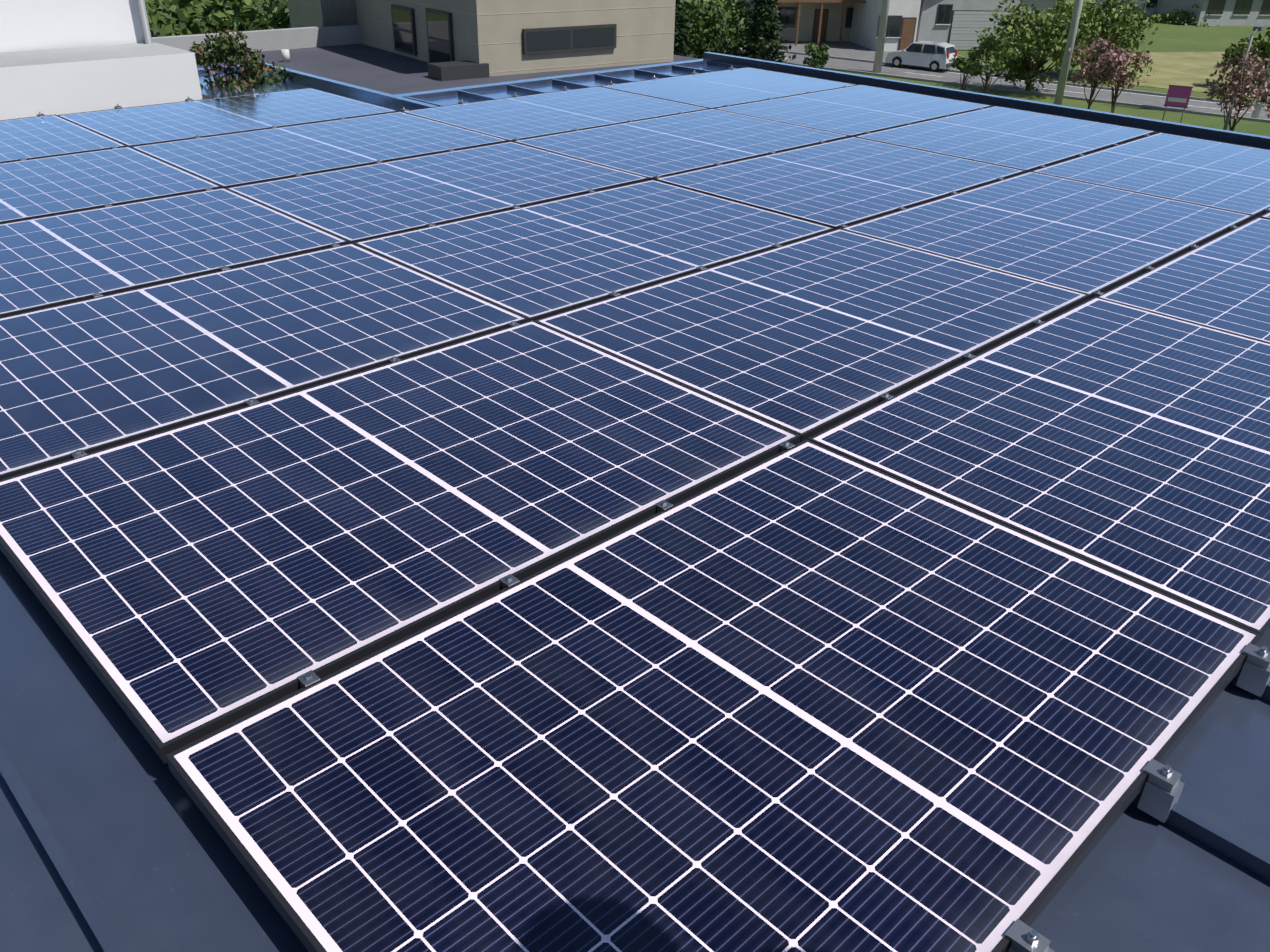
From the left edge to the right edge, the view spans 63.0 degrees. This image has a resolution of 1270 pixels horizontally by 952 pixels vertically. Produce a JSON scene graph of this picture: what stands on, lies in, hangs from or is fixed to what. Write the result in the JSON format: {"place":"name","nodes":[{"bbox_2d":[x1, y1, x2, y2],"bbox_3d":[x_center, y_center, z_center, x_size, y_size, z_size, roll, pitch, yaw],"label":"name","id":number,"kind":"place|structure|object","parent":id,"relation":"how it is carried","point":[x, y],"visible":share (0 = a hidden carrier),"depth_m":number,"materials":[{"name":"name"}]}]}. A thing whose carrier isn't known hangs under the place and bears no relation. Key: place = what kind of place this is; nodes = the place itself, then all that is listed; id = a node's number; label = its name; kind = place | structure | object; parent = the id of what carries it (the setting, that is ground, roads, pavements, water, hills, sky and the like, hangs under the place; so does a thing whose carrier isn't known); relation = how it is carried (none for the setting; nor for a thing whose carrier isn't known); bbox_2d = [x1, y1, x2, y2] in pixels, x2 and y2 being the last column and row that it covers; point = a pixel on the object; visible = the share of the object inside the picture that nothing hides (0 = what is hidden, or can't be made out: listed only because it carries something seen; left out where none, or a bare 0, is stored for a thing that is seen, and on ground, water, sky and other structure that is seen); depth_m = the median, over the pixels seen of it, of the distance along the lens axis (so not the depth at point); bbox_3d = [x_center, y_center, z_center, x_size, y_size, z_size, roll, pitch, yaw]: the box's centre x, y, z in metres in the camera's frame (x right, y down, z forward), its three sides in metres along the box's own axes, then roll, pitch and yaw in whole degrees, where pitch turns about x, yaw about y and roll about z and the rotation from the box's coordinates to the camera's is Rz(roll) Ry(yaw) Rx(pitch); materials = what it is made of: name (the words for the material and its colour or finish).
{"place":"outdoors","nodes":[
{"label":"outdoors","id":0,"kind":"place"},
{"bbox_2d":[151,0,697,94],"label":"flat roof","id":1,"kind":"structure","parent":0,"point":[332,47],"depth_m":19.00,"materials":[{"name":"grey"}]},
{"bbox_2d":[287,0,675,80],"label":"beige building","id":2,"kind":"structure","parent":1,"relation":"on","point":[447,40],"depth_m":18.41,"materials":[{"name":"beige paint"}]},
{"bbox_2d":[144,0,1269,136],"bbox_3d":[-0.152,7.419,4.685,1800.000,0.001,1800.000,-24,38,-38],"label":"ground","id":3,"kind":"structure","parent":0,"point":[1175,38],"depth_m":64.00,"materials":[{"name":"green plant"}]},
{"bbox_2d":[0,0,201,119],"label":"rooftop structure","id":4,"kind":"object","parent":3,"relation":"on","point":[59,57],"visible":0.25,"depth_m":6.96,"materials":[{"name":"grey paint"}]},
{"bbox_2d":[146,0,207,36],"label":"tree","id":5,"kind":"object","parent":3,"relation":"on","point":[154,14],"visible":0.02,"depth_m":39.17,"materials":[{"name":"green plant"}]},
{"bbox_2d":[146,0,288,36],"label":"tree","id":6,"kind":"object","parent":3,"relation":"on","point":[182,6],"depth_m":27.86,"materials":[{"name":"green plant"}]},
{"bbox_2d":[145,0,290,36],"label":"hedge","id":7,"kind":"object","parent":3,"relation":"on","point":[234,11],"visible":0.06,"depth_m":25.07,"materials":[{"name":"green plant"}]},
{"bbox_2d":[179,0,288,32],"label":"tree","id":8,"kind":"object","parent":3,"relation":"on","point":[285,2],"depth_m":28.22,"materials":[{"name":"green plant"}]},
{"bbox_2d":[189,28,289,91],"bbox_3d":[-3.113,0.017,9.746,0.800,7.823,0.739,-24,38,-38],"label":"shrub","id":9,"kind":"object","parent":3,"relation":"on","point":[225,51],"visible":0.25,"depth_m":7.88,"materials":[{"name":"green plant"}]},
{"bbox_2d":[0,52,1269,951],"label":"roof","id":10,"kind":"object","parent":3,"relation":"on","point":[111,838],"visible":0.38,"depth_m":1.70,"materials":[{"name":"paint"}]},
{"bbox_2d":[0,114,126,162],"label":"solar panel","id":11,"kind":"object","parent":10,"relation":"on","point":[26,138],"visible":0.91,"depth_m":5.79,"materials":[{"name":"blue"}]},
{"bbox_2d":[0,146,222,223],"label":"solar panel","id":12,"kind":"object","parent":10,"relation":"on","point":[47,186],"visible":0.86,"depth_m":4.98,"materials":[{"name":"blue"}]},
{"bbox_2d":[0,188,349,316],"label":"solar panel","id":13,"kind":"object","parent":10,"relation":"on","point":[55,260],"visible":0.84,"depth_m":4.15,"materials":[{"name":"blue"}]},
{"bbox_2d":[58,88,398,146],"bbox_3d":[-2.556,-2.288,6.576,1.728,0.037,1.144,-24,38,-38],"label":"solar panel","id":14,"kind":"object","parent":10,"relation":"on","point":[148,124],"visible":0.8,"depth_m":6.50,"materials":[{"name":"blue"}]},
{"bbox_2d":[0,243,528,479],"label":"solar panel","id":15,"kind":"object","parent":10,"relation":"on","point":[90,375],"visible":0.84,"depth_m":3.29,"materials":[{"name":"blue"}]},
{"bbox_2d":[131,111,508,187],"bbox_3d":[-1.749,-1.863,5.855,1.728,0.038,1.144,-24,38,-38],"label":"solar panel","id":16,"kind":"object","parent":10,"relation":"on","point":[240,158],"visible":0.73,"depth_m":5.76,"materials":[{"name":"blue"}]},
{"bbox_2d":[0,320,800,763],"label":"solar panel","id":17,"kind":"object","parent":10,"relation":"on","point":[194,580],"visible":0.92,"depth_m":2.42,"materials":[{"name":"blue"}]},
{"bbox_2d":[227,141,649,242],"bbox_3d":[-0.942,-1.436,5.133,1.728,0.037,1.144,-24,38,-38],"label":"solar panel","id":18,"kind":"object","parent":10,"relation":"on","point":[361,203],"visible":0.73,"depth_m":5.03,"materials":[{"name":"blue"}]},
{"bbox_2d":[401,86,709,140],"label":"solar panel","id":19,"kind":"object","parent":10,"relation":"on","point":[532,115],"visible":0.8,"depth_m":6.84,"materials":[{"name":"blue"}]},
{"bbox_2d":[353,179,834,320],"bbox_3d":[-0.133,-1.010,4.412,1.728,0.037,1.144,-24,38,-38],"label":"solar panel","id":20,"kind":"object","parent":10,"relation":"on","point":[540,260],"visible":0.77,"depth_m":4.29,"materials":[{"name":"blue"}]},
{"bbox_2d":[18,66,1269,951],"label":"panel clamps","id":21,"kind":"object","parent":10,"relation":"on","point":[1161,792],"visible":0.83,"depth_m":2.00,"materials":[{"name":"metal"}]},
{"bbox_2d":[654,136,1026,228],"bbox_3d":[1.115,-1.576,5.474,1.728,0.037,1.144,-24,38,-38],"label":"solar panel","id":22,"kind":"object","parent":21,"relation":"in","point":[848,181],"visible":0.8,"depth_m":5.37,"materials":[{"name":"blue"}]},
{"bbox_2d":[513,108,850,179],"bbox_3d":[0.306,-2.002,6.194,1.728,0.037,1.144,-25,38,-38],"label":"solar panel","id":23,"kind":"object","parent":10,"relation":"on","point":[662,146],"visible":0.8,"depth_m":6.11,"materials":[{"name":"blue"}]},
{"bbox_2d":[166,439,1262,951],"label":"solar panel","id":24,"kind":"object","parent":10,"relation":"on","point":[806,697],"visible":0.96,"depth_m":1.78,"materials":[{"name":"blue"}]},
{"bbox_2d":[601,67,857,108],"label":"solar panel","id":25,"kind":"object","parent":10,"relation":"on","point":[720,88],"visible":0.8,"depth_m":7.92,"materials":[{"name":"blue"}]},
{"bbox_2d":[534,228,1089,442],"bbox_3d":[0.676,-0.586,3.690,1.728,0.037,1.144,-24,38,-38],"label":"solar panel","id":26,"kind":"object","parent":10,"relation":"on","point":[807,338],"visible":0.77,"depth_m":3.55,"materials":[{"name":"blue"}]},
{"bbox_2d":[714,84,993,136],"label":"solar panel","id":27,"kind":"object","parent":10,"relation":"on","point":[855,110],"visible":0.8,"depth_m":7.19,"materials":[{"name":"blue"}]},
{"bbox_2d":[854,106,1156,171],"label":"solar panel","id":28,"kind":"object","parent":10,"relation":"on","point":[1027,141],"visible":0.83,"depth_m":6.45,"materials":[{"name":"blue"}]},
{"bbox_2d":[808,296,1269,646],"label":"solar panel","id":29,"kind":"object","parent":10,"relation":"on","point":[1131,442],"visible":0.83,"depth_m":2.79,"materials":[{"name":"blue"}]},
{"bbox_2d":[840,171,1253,298],"bbox_3d":[1.922,-1.150,4.752,1.728,0.035,1.144,-24,38,-38],"label":"solar panel","id":30,"kind":"object","parent":10,"relation":"on","point":[1083,237],"visible":0.83,"depth_m":4.64,"materials":[{"name":"blue"}]},
{"bbox_2d":[1032,132,1269,218],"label":"solar panel","id":31,"kind":"object","parent":10,"relation":"on","point":[1222,175],"visible":0.83,"depth_m":5.71,"materials":[{"name":"blue"}]},
{"bbox_2d":[1096,217,1269,342],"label":"solar panel","id":32,"kind":"object","parent":10,"relation":"on","point":[1221,282],"visible":0.86,"depth_m":3.99,"materials":[{"name":"blue"}]},
{"bbox_2d":[1259,211,1269,218],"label":"solar panel","id":33,"kind":"object","parent":10,"relation":"on","point":[1266,215],"visible":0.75,"depth_m":4.92,"materials":[{"name":"grey"}]},
{"bbox_2d":[674,0,698,57],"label":"conifer tree","id":34,"kind":"object","parent":3,"relation":"on","point":[682,23],"visible":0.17,"depth_m":42.19,"materials":[{"name":"green plant"}]},
{"bbox_2d":[679,0,739,58],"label":"tree","id":35,"kind":"object","parent":3,"relation":"on","point":[728,9],"depth_m":58.29,"materials":[{"name":"green plant"}]},
{"bbox_2d":[679,0,752,58],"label":"tree","id":36,"kind":"object","parent":3,"relation":"on","point":[706,30],"visible":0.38,"depth_m":47.25,"materials":[{"name":"green plant"}]},
{"bbox_2d":[702,0,761,40],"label":"tree","id":37,"kind":"object","parent":3,"relation":"on","point":[742,13],"visible":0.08,"depth_m":72.38,"materials":[{"name":"green plant"}]},
{"bbox_2d":[733,0,795,63],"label":"conifer tree","id":38,"kind":"object","parent":3,"relation":"on","point":[767,22],"visible":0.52,"depth_m":45.72,"materials":[{"name":"green plant"}]},
{"bbox_2d":[803,43,829,68],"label":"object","id":39,"kind":"object","parent":3,"relation":"on","point":[819,55],"visible":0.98,"depth_m":53.30,"materials":[{"name":"green plant"}]},
{"bbox_2d":[780,41,997,71],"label":"paving apron","id":40,"kind":"object","parent":3,"relation":"on","point":[847,49],"visible":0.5,"depth_m":66.54,"materials":[{"name":"concrete"}]},
{"bbox_2d":[885,41,957,71],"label":"white hatchback car","id":41,"kind":"object","parent":40,"relation":"on","point":[934,56],"visible":0.98,"depth_m":61.25,"materials":[{"name":"white paint"}]},
{"bbox_2d":[949,55,983,90],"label":"street tree","id":42,"kind":"object","parent":3,"relation":"on","point":[957,63],"visible":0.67,"depth_m":44.74,"materials":[{"name":"green plant"}]},
{"bbox_2d":[961,26,1026,93],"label":"street tree","id":43,"kind":"object","parent":3,"relation":"on","point":[992,42],"visible":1,"depth_m":41.57,"materials":[{"name":"green plant"}]},
{"bbox_2d":[994,70,1058,80],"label":"asphalt patch","id":44,"kind":"object","parent":3,"relation":"on","point":[1054,76],"visible":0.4,"depth_m":60.96,"materials":[{"name":"grey asphalt"}]},
{"bbox_2d":[987,0,1097,90],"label":"tree","id":45,"kind":"object","parent":3,"relation":"on","point":[1030,33],"visible":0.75,"depth_m":53.05,"materials":[{"name":"green plant"}]},
{"bbox_2d":[1053,0,1082,104],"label":"utility pole","id":46,"kind":"object","parent":3,"relation":"on","point":[1062,81],"visible":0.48,"depth_m":39.84,"materials":[{"name":"concrete"}]},
{"bbox_2d":[1053,1,1090,26],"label":"tree","id":47,"kind":"object","parent":3,"relation":"on","point":[1058,2],"visible":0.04,"depth_m":84.48,"materials":[{"name":"green plant"}]},
{"bbox_2d":[1068,37,1126,108],"bbox_3d":[16.942,-13.785,38.522,1.831,4.592,2.064,-24,38,-38],"label":"street tree","id":48,"kind":"object","parent":3,"relation":"on","point":[1106,67],"visible":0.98,"depth_m":37.85,"materials":[{"name":"pink plant"}]},
{"bbox_2d":[1044,0,1160,79],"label":"tree","id":49,"kind":"object","parent":3,"relation":"on","point":[1113,16],"visible":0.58,"depth_m":58.70,"materials":[{"name":"green plant"}]},
{"bbox_2d":[1083,0,1152,53],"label":"tree","id":50,"kind":"object","parent":3,"relation":"on","point":[1150,42],"visible":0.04,"depth_m":71.35,"materials":[{"name":"green plant"}]},
{"bbox_2d":[1098,44,1153,112],"bbox_3d":[17.987,-13.949,39.086,2.052,4.374,1.996,-24,38,-38],"label":"street tree","id":51,"kind":"object","parent":3,"relation":"on","point":[1125,80],"visible":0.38,"depth_m":38.30,"materials":[{"name":"pink plant"}]},
{"bbox_2d":[1162,85,1192,122],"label":"real estate sign","id":52,"kind":"object","parent":3,"relation":"on","point":[1178,96],"visible":0.83,"depth_m":44.17,"materials":[{"name":"purple"}]},
{"bbox_2d":[1150,4,1219,26],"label":"bush","id":53,"kind":"object","parent":3,"relation":"on","point":[1167,18],"visible":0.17,"depth_m":89.51,"materials":[{"name":"green plant"}]},
{"bbox_2d":[1204,48,1269,130],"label":"street tree","id":54,"kind":"object","parent":3,"relation":"on","point":[1249,75],"visible":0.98,"depth_m":33.82,"materials":[{"name":"pink plant"}]},
{"bbox_2d":[1223,25,1264,129],"bbox_3d":[20.059,-12.127,34.807,0.240,5.474,1.269,21,35,31],"label":"lamp post","id":55,"kind":"object","parent":3,"relation":"on","point":[1256,28],"visible":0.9,"depth_m":33.62,"materials":[{"name":"grey metal"}]},
{"bbox_2d":[1252,76,1269,117],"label":"street tree","id":56,"kind":"object","parent":3,"relation":"on","point":[1265,97],"visible":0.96,"depth_m":31.29,"materials":[{"name":"pink plant"}]},
{"bbox_2d":[737,0,920,50],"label":"house","id":57,"kind":"structure","parent":0,"point":[818,21],"materials":[{"name":"white paint"}]},
{"bbox_2d":[915,0,1065,50],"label":"building","id":58,"kind":"structure","parent":0,"point":[957,24],"depth_m":69.50,"materials":[{"name":"white paint"}]},
{"bbox_2d":[725,45,1269,122],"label":"street","id":59,"kind":"structure","parent":0,"point":[1156,100],"depth_m":55.95,"materials":[{"name":"grey asphalt"}]},
{"bbox_2d":[873,0,889,72],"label":"utility pole","id":60,"kind":"object","parent":59,"relation":"on","point":[878,60],"visible":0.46,"depth_m":59.51,"materials":[{"name":"concrete"}]},
{"bbox_2d":[1251,57,1269,117],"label":"utility pole","id":61,"kind":"object","parent":59,"relation":"on","point":[1256,111],"depth_m":49.51,"materials":[{"name":"concrete"}]},
{"bbox_2d":[1076,52,1260,95],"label":"field ground","id":62,"kind":"structure","parent":0,"point":[1194,70],"depth_m":63.83,"materials":[{"name":"green plant"}]},
{"bbox_2d":[1220,27,1269,86],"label":"tree","id":63,"kind":"object","parent":62,"relation":"on","point":[1262,46],"visible":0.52,"depth_m":56.83,"materials":[{"name":"green plant"}]},
{"bbox_2d":[1090,0,1269,25],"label":"house","id":64,"kind":"structure","parent":0,"point":[1239,12],"materials":[{"name":"white paint"}]}
]}

